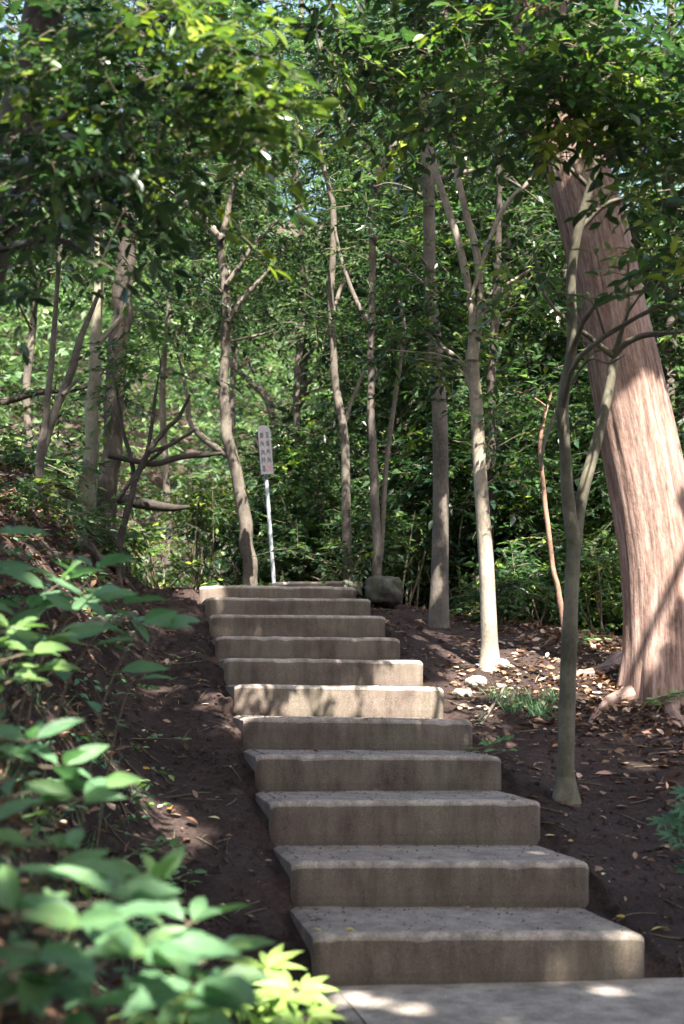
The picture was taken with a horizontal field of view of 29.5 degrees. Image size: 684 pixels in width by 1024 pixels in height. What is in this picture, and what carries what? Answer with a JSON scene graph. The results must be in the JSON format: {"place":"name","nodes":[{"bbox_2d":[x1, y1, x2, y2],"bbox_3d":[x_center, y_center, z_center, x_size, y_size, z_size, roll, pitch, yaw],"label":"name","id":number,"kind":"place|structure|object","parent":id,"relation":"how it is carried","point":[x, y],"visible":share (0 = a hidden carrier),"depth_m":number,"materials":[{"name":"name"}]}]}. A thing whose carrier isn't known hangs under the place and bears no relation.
{"place":"outdoors","nodes":[
{"label":"outdoors","id":0,"kind":"place"},
{"bbox_2d":[0,200,683,1023],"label":"ground","id":1,"kind":"structure","parent":0,"point":[274,892],"depth_m":7.32,"materials":[{"name":"soil"}]},
{"bbox_2d":[0,525,51,573],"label":"broadleaf plant","id":2,"kind":"object","parent":1,"relation":"on","point":[11,567],"visible":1,"depth_m":4.33,"materials":[{"name":"green plant"}]},
{"bbox_2d":[0,614,82,690],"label":"broadleaf plant","id":3,"kind":"object","parent":1,"relation":"on","point":[51,645],"visible":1,"depth_m":4.01,"materials":[{"name":"green plant"}]},
{"bbox_2d":[0,448,106,535],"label":"shrub","id":4,"kind":"object","parent":1,"relation":"on","point":[23,486],"visible":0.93,"depth_m":9.04,"materials":[{"name":"green plant"}]},
{"bbox_2d":[0,430,112,505],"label":"shrub","id":5,"kind":"object","parent":1,"relation":"on","point":[51,471],"visible":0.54,"depth_m":10.99,"materials":[{"name":"green plant"}]},
{"bbox_2d":[46,551,92,587],"bbox_3d":[-1.963,0.442,8.983,0.184,0.356,1.232,-1,-8,11],"label":"exposed root","id":6,"kind":"object","parent":1,"relation":"on","point":[53,553],"visible":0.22,"depth_m":9.12,"materials":[{"name":"brown plant"}]},
{"bbox_2d":[0,711,142,807],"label":"broadleaf plant","id":7,"kind":"object","parent":1,"relation":"on","point":[95,790],"visible":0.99,"depth_m":3.17,"materials":[{"name":"green plant"}]},
{"bbox_2d":[0,438,152,551],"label":"shrub","id":8,"kind":"object","parent":1,"relation":"on","point":[121,507],"visible":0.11,"depth_m":14.40,"materials":[{"name":"green plant"}]},
{"bbox_2d":[0,86,160,476],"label":"bent tree","id":9,"kind":"object","parent":1,"relation":"on","point":[17,396],"visible":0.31,"depth_m":12.79,"materials":[{"name":"green plant"}]},
{"bbox_2d":[0,0,168,454],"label":"evergreen tree","id":10,"kind":"object","parent":1,"relation":"on","point":[27,374],"visible":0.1,"depth_m":17.01,"materials":[{"name":"green plant"}]},
{"bbox_2d":[0,488,173,1023],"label":"bank grass","id":11,"kind":"structure","parent":1,"relation":"on","point":[140,926],"depth_m":4.98,"materials":[{"name":"green plant"}]},
{"bbox_2d":[39,492,137,569],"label":"shrub","id":12,"kind":"object","parent":1,"relation":"on","point":[78,524],"visible":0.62,"depth_m":10.14,"materials":[{"name":"green plant"}]},
{"bbox_2d":[6,157,190,501],"bbox_3d":[-2.224,-1.415,10.049,2.075,3.020,2.026,2,-8,-10],"label":"tree","id":13,"kind":"object","parent":1,"relation":"on","point":[49,418],"visible":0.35,"depth_m":9.89,"materials":[{"name":"green plant"}]},
{"bbox_2d":[0,553,199,907],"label":"broadleaf plant","id":14,"kind":"object","parent":1,"relation":"on","point":[159,618],"visible":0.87,"depth_m":4.54,"materials":[{"name":"green plant"}]},
{"bbox_2d":[68,534,137,592],"bbox_3d":[-2.025,0.427,10.521,0.230,0.398,1.715,0,-8,10],"label":"exposed root","id":15,"kind":"object","parent":1,"relation":"on","point":[90,548],"visible":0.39,"depth_m":10.45,"materials":[{"name":"brown plant"}]},
{"bbox_2d":[74,610,138,639],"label":"dead branch","id":16,"kind":"object","parent":1,"relation":"on","point":[99,618],"visible":0.39,"depth_m":9.23,"materials":[{"name":"wood"}]},
{"bbox_2d":[83,848,135,927],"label":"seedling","id":17,"kind":"object","parent":1,"relation":"on","point":[108,896],"visible":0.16,"depth_m":5.09,"materials":[{"name":"brown plant"}]},
{"bbox_2d":[0,0,248,536],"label":"tree","id":18,"kind":"object","parent":1,"relation":"on","point":[92,417],"visible":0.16,"depth_m":11.36,"materials":[{"name":"green plant"}]},
{"bbox_2d":[86,511,165,587],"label":"shrub","id":19,"kind":"object","parent":1,"relation":"on","point":[133,545],"visible":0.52,"depth_m":11.35,"materials":[{"name":"green plant"}]},
{"bbox_2d":[0,865,272,1023],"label":"leaved plant","id":20,"kind":"object","parent":1,"relation":"on","point":[112,934],"visible":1,"depth_m":2.27,"materials":[{"name":"green plant"}]},
{"bbox_2d":[0,798,275,1023],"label":"leaved plant","id":21,"kind":"object","parent":1,"relation":"on","point":[115,871],"visible":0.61,"depth_m":2.80,"materials":[{"name":"green plant"}]},
{"bbox_2d":[109,825,180,858],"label":"seedling","id":22,"kind":"object","parent":1,"relation":"on","point":[173,842],"visible":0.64,"depth_m":5.82,"materials":[{"name":"green plant"}]},
{"bbox_2d":[123,557,175,585],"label":"shrub","id":23,"kind":"object","parent":1,"relation":"on","point":[141,577],"visible":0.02,"depth_m":16.23,"materials":[{"name":"green plant"}]},
{"bbox_2d":[117,494,189,511],"bbox_3d":[-1.984,-0.095,12.998,0.938,0.178,0.114,1,-8,-1],"label":"fallen log","id":24,"kind":"object","parent":1,"relation":"on","point":[147,504],"visible":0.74,"depth_m":12.96,"materials":[{"name":"wood"}]},
{"bbox_2d":[120,719,190,739],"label":"fallen branch","id":25,"kind":"object","parent":1,"relation":"on","point":[157,738],"visible":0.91,"depth_m":7.52,"materials":[{"name":"brown wood"}]},
{"bbox_2d":[67,307,252,584],"bbox_3d":[-1.556,-0.509,11.138,1.604,2.463,1.529,2,-8,-10],"label":"branching tree","id":26,"kind":"object","parent":1,"relation":"on","point":[142,464],"visible":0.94,"depth_m":11.09,"materials":[{"name":"green plant"}]},
{"bbox_2d":[121,855,206,884],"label":"seedling","id":27,"kind":"object","parent":1,"relation":"on","point":[170,881],"visible":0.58,"depth_m":5.74,"materials":[{"name":"green plant"}]},
{"bbox_2d":[0,0,340,366],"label":"overhanging tree","id":28,"kind":"object","parent":1,"relation":"on","point":[29,83],"visible":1,"depth_m":4.68,"materials":[{"name":"green plant"}]},
{"bbox_2d":[115,524,231,588],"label":"shrub","id":29,"kind":"object","parent":1,"relation":"on","point":[172,558],"visible":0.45,"depth_m":12.41,"materials":[{"name":"green plant"}]},
{"bbox_2d":[124,512,223,587],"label":"shrub","id":30,"kind":"object","parent":1,"relation":"on","point":[183,564],"visible":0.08,"depth_m":17.48,"materials":[{"name":"green plant"}]},
{"bbox_2d":[52,0,301,546],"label":"tree","id":31,"kind":"object","parent":1,"relation":"on","point":[109,482],"visible":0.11,"depth_m":12.21,"materials":[{"name":"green plant"}]},
{"bbox_2d":[52,0,303,584],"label":"evergreen tree","id":32,"kind":"object","parent":1,"relation":"on","point":[162,403],"visible":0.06,"depth_m":18.28,"materials":[{"name":"green plant"}]},
{"bbox_2d":[140,461,256,586],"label":"shrub","id":33,"kind":"object","parent":1,"relation":"on","point":[201,500],"visible":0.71,"depth_m":14.62,"materials":[{"name":"green plant"}]},
{"bbox_2d":[117,469,322,590],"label":"shrub","id":34,"kind":"object","parent":1,"relation":"on","point":[216,519],"visible":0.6,"depth_m":14.11,"materials":[{"name":"green plant"}]},
{"bbox_2d":[107,943,346,1023],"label":"palmate plant","id":35,"kind":"object","parent":1,"relation":"on","point":[281,984],"visible":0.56,"depth_m":3.56,"materials":[{"name":"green plant"}]},
{"bbox_2d":[163,516,296,586],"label":"shrub","id":36,"kind":"object","parent":1,"relation":"on","point":[216,562],"visible":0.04,"depth_m":17.57,"materials":[{"name":"green plant"}]},
{"bbox_2d":[137,445,328,585],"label":"shrub","id":37,"kind":"object","parent":1,"relation":"on","point":[259,493],"visible":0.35,"depth_m":15.51,"materials":[{"name":"green plant"}]},
{"bbox_2d":[184,501,288,588],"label":"shrub","id":38,"kind":"object","parent":1,"relation":"on","point":[224,550],"visible":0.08,"depth_m":16.06,"materials":[{"name":"green plant"}]},
{"bbox_2d":[102,44,383,585],"bbox_3d":[-1.078,-1.918,14.013,3.161,6.263,3.536,2,-8,-10],"label":"crooked tree","id":39,"kind":"object","parent":1,"relation":"on","point":[246,547],"visible":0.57,"depth_m":13.71,"materials":[{"name":"green plant"}]},
{"bbox_2d":[129,0,358,584],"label":"evergreen tree","id":40,"kind":"object","parent":1,"relation":"on","point":[232,393],"visible":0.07,"depth_m":20.44,"materials":[{"name":"green plant"}]},
{"bbox_2d":[177,444,334,585],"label":"shrub","id":41,"kind":"object","parent":1,"relation":"on","point":[237,555],"visible":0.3,"depth_m":15.23,"materials":[{"name":"green plant"}]},
{"bbox_2d":[257,425,275,582],"bbox_3d":[-0.726,0.068,12.962,0.101,1.851,0.406,-5,-10,35],"label":"sign post","id":42,"kind":"object","parent":1,"relation":"on","point":[265,449],"visible":0.97,"depth_m":12.98,"materials":[{"name":"metal"}]},
{"bbox_2d":[230,343,312,548],"bbox_3d":[-1.064,-0.156,18.053,1.245,4.874,0.471,2,-8,-10],"label":"bent tree","id":43,"kind":"object","parent":1,"relation":"on","point":[265,395],"visible":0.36,"depth_m":18.08,"materials":[{"name":"brown plant"}]},
{"bbox_2d":[198,480,366,598],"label":"shrub","id":44,"kind":"object","parent":1,"relation":"on","point":[221,544],"visible":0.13,"depth_m":15.69,"materials":[{"name":"green plant"}]},
{"bbox_2d":[228,504,342,585],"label":"shrub","id":45,"kind":"object","parent":1,"relation":"on","point":[285,544],"visible":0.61,"depth_m":14.49,"materials":[{"name":"green plant"}]},
{"bbox_2d":[224,378,360,571],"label":"shrub","id":46,"kind":"object","parent":1,"relation":"on","point":[284,429],"visible":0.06,"depth_m":17.55,"materials":[{"name":"green plant"}]},
{"bbox_2d":[228,428,370,592],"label":"shrub","id":47,"kind":"object","parent":1,"relation":"on","point":[292,462],"visible":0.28,"depth_m":15.33,"materials":[{"name":"green plant"}]},
{"bbox_2d":[244,415,371,581],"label":"shrub","id":48,"kind":"object","parent":1,"relation":"on","point":[307,484],"visible":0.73,"depth_m":14.66,"materials":[{"name":"green plant"}]},
{"bbox_2d":[228,452,394,584],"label":"shrub","id":49,"kind":"object","parent":1,"relation":"on","point":[353,467],"visible":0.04,"depth_m":17.41,"materials":[{"name":"green plant"}]},
{"bbox_2d":[182,0,450,538],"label":"evergreen tree","id":50,"kind":"object","parent":1,"relation":"on","point":[295,401],"visible":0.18,"depth_m":16.94,"materials":[{"name":"green plant"}]},
{"bbox_2d":[236,9,413,580],"bbox_3d":[-0.173,-2.102,14.023,2.005,6.577,3.039,0,-8,6],"label":"slender tree","id":51,"kind":"object","parent":1,"relation":"on","point":[342,416],"visible":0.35,"depth_m":13.10,"materials":[{"name":"green plant"}]},
{"bbox_2d":[249,489,425,595],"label":"shrub","id":52,"kind":"object","parent":1,"relation":"on","point":[367,562],"visible":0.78,"depth_m":12.92,"materials":[{"name":"green plant"}]},
{"bbox_2d":[279,404,399,561],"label":"shrub","id":53,"kind":"object","parent":1,"relation":"on","point":[339,455],"visible":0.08,"depth_m":17.54,"materials":[{"name":"green plant"}]},
{"bbox_2d":[0,3,683,587],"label":"woodland","id":54,"kind":"object","parent":1,"relation":"on","point":[204,403],"visible":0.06,"depth_m":32.69,"materials":[{"name":"green plant"}]},
{"bbox_2d":[0,456,683,1023],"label":"leaf litter","id":55,"kind":"object","parent":1,"relation":"on","point":[26,832],"visible":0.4,"depth_m":8.29,"materials":[{"name":"brown plant"}]},
{"bbox_2d":[0,479,683,1023],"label":"soil crumbs","id":56,"kind":"object","parent":1,"relation":"on","point":[260,845],"visible":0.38,"depth_m":7.24,"materials":[{"name":"brown soil"}]},
{"bbox_2d":[236,0,449,576],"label":"slender tree","id":57,"kind":"object","parent":1,"relation":"on","point":[378,515],"visible":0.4,"depth_m":12.67,"materials":[{"name":"green plant"}]},
{"bbox_2d":[341,580,362,596],"bbox_3d":[0.099,0.747,12.597,0.216,0.178,0.221,2,-8,-10],"label":"boulder","id":58,"kind":"object","parent":1,"relation":"on","point":[357,586],"visible":0.55,"depth_m":12.52,"materials":[{"name":"grey stone"}]},
{"bbox_2d":[293,248,429,605],"bbox_3d":[0.321,-0.701,15.146,1.865,4.979,1.201,8,-11,-43],"label":"shrub","id":59,"kind":"object","parent":1,"relation":"on","point":[377,339],"visible":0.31,"depth_m":15.12,"materials":[{"name":"green plant"}]},
{"bbox_2d":[305,467,419,580],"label":"shrub","id":60,"kind":"object","parent":1,"relation":"on","point":[359,494],"visible":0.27,"depth_m":14.91,"materials":[{"name":"green plant"}]},
{"bbox_2d":[271,366,463,595],"bbox_3d":[0.433,-0.048,16.678,2.757,3.699,1.339,1,-8,3],"label":"shrub","id":61,"kind":"object","parent":1,"relation":"on","point":[354,418],"visible":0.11,"depth_m":16.68,"materials":[{"name":"green plant"}]},
{"bbox_2d":[134,560,614,633],"bbox_3d":[-1.253,2.487,19.752,21.646,3.101,12.685,2,-8,-10],"label":"ground cover","id":62,"kind":"object","parent":1,"relation":"on","point":[174,578],"depth_m":14.08,"materials":[{"name":"green plant"}]},
{"bbox_2d":[364,575,403,606],"bbox_3d":[0.393,0.740,12.150,0.374,0.304,0.370,2,-8,-10],"label":"boulder","id":63,"kind":"object","parent":1,"relation":"on","point":[380,590],"visible":0.98,"depth_m":12.01,"materials":[{"name":"grey stone"}]},
{"bbox_2d":[267,0,531,576],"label":"evergreen tree","id":64,"kind":"object","parent":1,"relation":"on","point":[360,293],"visible":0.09,"depth_m":17.92,"materials":[{"name":"green plant"}]},
{"bbox_2d":[331,492,469,607],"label":"shrub","id":65,"kind":"object","parent":1,"relation":"on","point":[419,557],"visible":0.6,"depth_m":13.35,"materials":[{"name":"green plant"}]},
{"bbox_2d":[335,463,472,607],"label":"shrub","id":66,"kind":"object","parent":1,"relation":"on","point":[404,503],"visible":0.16,"depth_m":14.57,"materials":[{"name":"green plant"}]},
{"bbox_2d":[352,498,472,596],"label":"shrub","id":67,"kind":"object","parent":1,"relation":"on","point":[369,573],"depth_m":15.46,"materials":[{"name":"green plant"}]},
{"bbox_2d":[197,581,644,992],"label":"concrete staircase","id":68,"kind":"structure","parent":1,"relation":"on","point":[454,950],"depth_m":6.58,"materials":[{"name":"grey concrete"}]},
{"bbox_2d":[255,0,595,671],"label":"slim tree","id":69,"kind":"object","parent":1,"relation":"on","point":[489,657],"visible":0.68,"depth_m":10.04,"materials":[{"name":"green plant"}]},
{"bbox_2d":[299,0,563,628],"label":"straight tree","id":70,"kind":"object","parent":1,"relation":"on","point":[438,615],"visible":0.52,"depth_m":11.62,"materials":[{"name":"green plant"}]},
{"bbox_2d":[362,511,542,610],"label":"shrub","id":71,"kind":"object","parent":1,"relation":"on","point":[451,570],"visible":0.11,"depth_m":14.06,"materials":[{"name":"green plant"}]},
{"bbox_2d":[351,217,560,608],"bbox_3d":[1.423,-0.367,14.805,2.530,6.024,1.696,2,-8,-10],"label":"shrub","id":72,"kind":"object","parent":1,"relation":"on","point":[396,465],"visible":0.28,"depth_m":14.90,"materials":[{"name":"green plant"}]},
{"bbox_2d":[451,688,472,696],"bbox_3d":[0.857,1.298,9.302,0.146,0.074,0.132,9,-11,-43],"label":"stone","id":73,"kind":"object","parent":1,"relation":"on","point":[456,692],"visible":0.83,"depth_m":9.26,"materials":[{"name":"grey stone"}]},
{"bbox_2d":[242,0,683,805],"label":"sapling","id":74,"kind":"object","parent":1,"relation":"on","point":[594,98],"visible":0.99,"depth_m":6.33,"materials":[{"name":"green plant"}]},
{"bbox_2d":[380,287,562,613],"bbox_3d":[1.350,-0.607,13.523,1.964,3.610,1.498,2,-8,-10],"label":"shrub","id":75,"kind":"object","parent":1,"relation":"on","point":[423,488],"visible":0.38,"depth_m":13.39,"materials":[{"name":"green plant"}]},
{"bbox_2d":[390,277,555,609],"bbox_3d":[1.531,-0.606,15.018,2.111,4.077,1.691,2,-8,-10],"label":"shrub","id":76,"kind":"object","parent":1,"relation":"on","point":[410,397],"visible":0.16,"depth_m":15.03,"materials":[{"name":"green plant"}]},
{"bbox_2d":[465,675,486,686],"bbox_3d":[0.993,1.263,9.624,0.174,0.113,0.137,2,-8,-10],"label":"stone","id":77,"kind":"object","parent":1,"relation":"on","point":[478,680],"visible":0.8,"depth_m":9.58,"materials":[{"name":"grey stone"}]},
{"bbox_2d":[463,735,518,754],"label":"seedling","id":78,"kind":"object","parent":1,"relation":"on","point":[489,743],"visible":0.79,"depth_m":7.93,"materials":[{"name":"green plant"}]},
{"bbox_2d":[480,684,505,723],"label":"dead branch","id":79,"kind":"object","parent":1,"relation":"on","point":[492,705],"visible":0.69,"depth_m":8.98,"materials":[{"name":"wood"}]},
{"bbox_2d":[428,545,563,625],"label":"shrub","id":80,"kind":"object","parent":1,"relation":"on","point":[507,579],"visible":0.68,"depth_m":11.93,"materials":[{"name":"green plant"}]},
{"bbox_2d":[497,658,509,668],"bbox_3d":[1.223,1.184,10.072,0.163,0.106,0.157,-4,-9,31],"label":"stone","id":81,"kind":"object","parent":1,"relation":"on","point":[505,663],"visible":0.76,"depth_m":10.01,"materials":[{"name":"grey stone"}]},
{"bbox_2d":[414,100,594,611],"bbox_3d":[1.808,-1.427,13.543,2.157,5.552,1.720,2,-8,-10],"label":"tree","id":82,"kind":"object","parent":1,"relation":"on","point":[491,377],"visible":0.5,"depth_m":13.31,"materials":[{"name":"green plant"}]},
{"bbox_2d":[406,484,605,623],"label":"shrub","id":83,"kind":"object","parent":1,"relation":"on","point":[529,555],"visible":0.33,"depth_m":13.28,"materials":[{"name":"green plant"}]},
{"bbox_2d":[449,403,578,620],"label":"shrub","id":84,"kind":"object","parent":1,"relation":"on","point":[520,455],"visible":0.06,"depth_m":14.69,"materials":[{"name":"green plant"}]},
{"bbox_2d":[364,0,678,609],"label":"evergreen tree","id":85,"kind":"object","parent":1,"relation":"on","point":[548,344],"visible":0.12,"depth_m":15.23,"materials":[{"name":"green plant"}]},
{"bbox_2d":[478,680,579,719],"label":"grass tuft","id":86,"kind":"object","parent":1,"relation":"on","point":[534,705],"visible":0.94,"depth_m":9.05,"materials":[{"name":"green plant"}]},
{"bbox_2d":[450,358,611,626],"bbox_3d":[2.188,-0.108,13.568,2.085,3.330,1.549,2,-8,-10],"label":"shrub","id":87,"kind":"object","parent":1,"relation":"on","point":[604,493],"visible":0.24,"depth_m":13.63,"materials":[{"name":"green plant"}]},
{"bbox_2d":[457,347,608,629],"bbox_3d":[1.550,0.096,9.480,1.290,2.610,1.336,1,-8,-2],"label":"leaning sapling","id":88,"kind":"object","parent":1,"relation":"on","point":[538,436],"visible":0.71,"depth_m":9.70,"materials":[{"name":"green plant"}]},
{"bbox_2d":[448,439,620,625],"bbox_3d":[2.287,0.487,14.161,2.442,2.599,2.154,-3,-9,27],"label":"shrub","id":89,"kind":"object","parent":1,"relation":"on","point":[554,518],"visible":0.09,"depth_m":14.09,"materials":[{"name":"green plant"}]},
{"bbox_2d":[477,545,619,629],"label":"shrub","id":90,"kind":"object","parent":1,"relation":"on","point":[547,592],"visible":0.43,"depth_m":12.30,"materials":[{"name":"green plant"}]},
{"bbox_2d":[494,407,616,623],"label":"shrub","id":91,"kind":"object","parent":1,"relation":"on","point":[578,438],"visible":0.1,"depth_m":14.28,"materials":[{"name":"green plant"}]},
{"bbox_2d":[494,478,622,629],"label":"shrub","id":92,"kind":"object","parent":1,"relation":"on","point":[528,534],"visible":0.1,"depth_m":13.42,"materials":[{"name":"green plant"}]},
{"bbox_2d":[510,523,621,632],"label":"shrub","id":93,"kind":"object","parent":1,"relation":"on","point":[593,572],"visible":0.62,"depth_m":12.53,"materials":[{"name":"green plant"}]},
{"bbox_2d":[528,407,609,540],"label":"shrub","id":94,"kind":"object","parent":1,"relation":"on","point":[583,460],"visible":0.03,"depth_m":15.27,"materials":[{"name":"green plant"}]},
{"bbox_2d":[463,0,678,493],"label":"evergreen tree","id":95,"kind":"object","parent":1,"relation":"on","point":[560,273],"depth_m":20.03,"materials":[{"name":"green plant"}]},
{"bbox_2d":[549,464,617,550],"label":"shrub","id":96,"kind":"object","parent":1,"relation":"on","point":[603,517],"visible":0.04,"depth_m":14.70,"materials":[{"name":"green plant"}]},
{"bbox_2d":[549,526,622,635],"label":"shrub","id":97,"kind":"object","parent":1,"relation":"on","point":[613,609],"visible":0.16,"depth_m":13.09,"materials":[{"name":"green plant"}]},
{"bbox_2d":[577,629,609,645],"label":"seedling","id":98,"kind":"object","parent":1,"relation":"on","point":[588,638],"visible":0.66,"depth_m":11.03,"materials":[{"name":"green plant"}]},
{"bbox_2d":[512,0,683,726],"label":"cedar tree","id":99,"kind":"object","parent":1,"relation":"on","point":[642,457],"visible":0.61,"depth_m":9.52,"materials":[{"name":"brown plant"}]},
{"bbox_2d":[585,496,622,634],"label":"shrub","id":100,"kind":"object","parent":1,"relation":"on","point":[603,529],"visible":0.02,"depth_m":15.00,"materials":[{"name":"green plant"}]},
{"bbox_2d":[541,0,683,589],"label":"evergreen tree","id":101,"kind":"object","parent":1,"relation":"on","point":[670,353],"visible":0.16,"depth_m":14.17,"materials":[{"name":"green plant"}]},
{"bbox_2d":[638,690,683,713],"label":"seedling","id":102,"kind":"object","parent":1,"relation":"on","point":[657,702],"visible":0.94,"depth_m":9.00,"materials":[{"name":"green plant"}]},
{"bbox_2d":[644,785,683,872],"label":"palmate plant","id":103,"kind":"object","parent":1,"relation":"on","point":[673,819],"visible":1,"depth_m":5.60,"materials":[{"name":"green plant"}]},
{"bbox_2d":[0,0,683,238],"label":"sky","id":104,"kind":"structure","parent":0,"point":[660,3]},
{"bbox_2d":[321,978,683,1023],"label":"path","id":105,"kind":"structure","parent":0,"point":[647,1001],"depth_m":4.86,"materials":[{"name":"concrete"}]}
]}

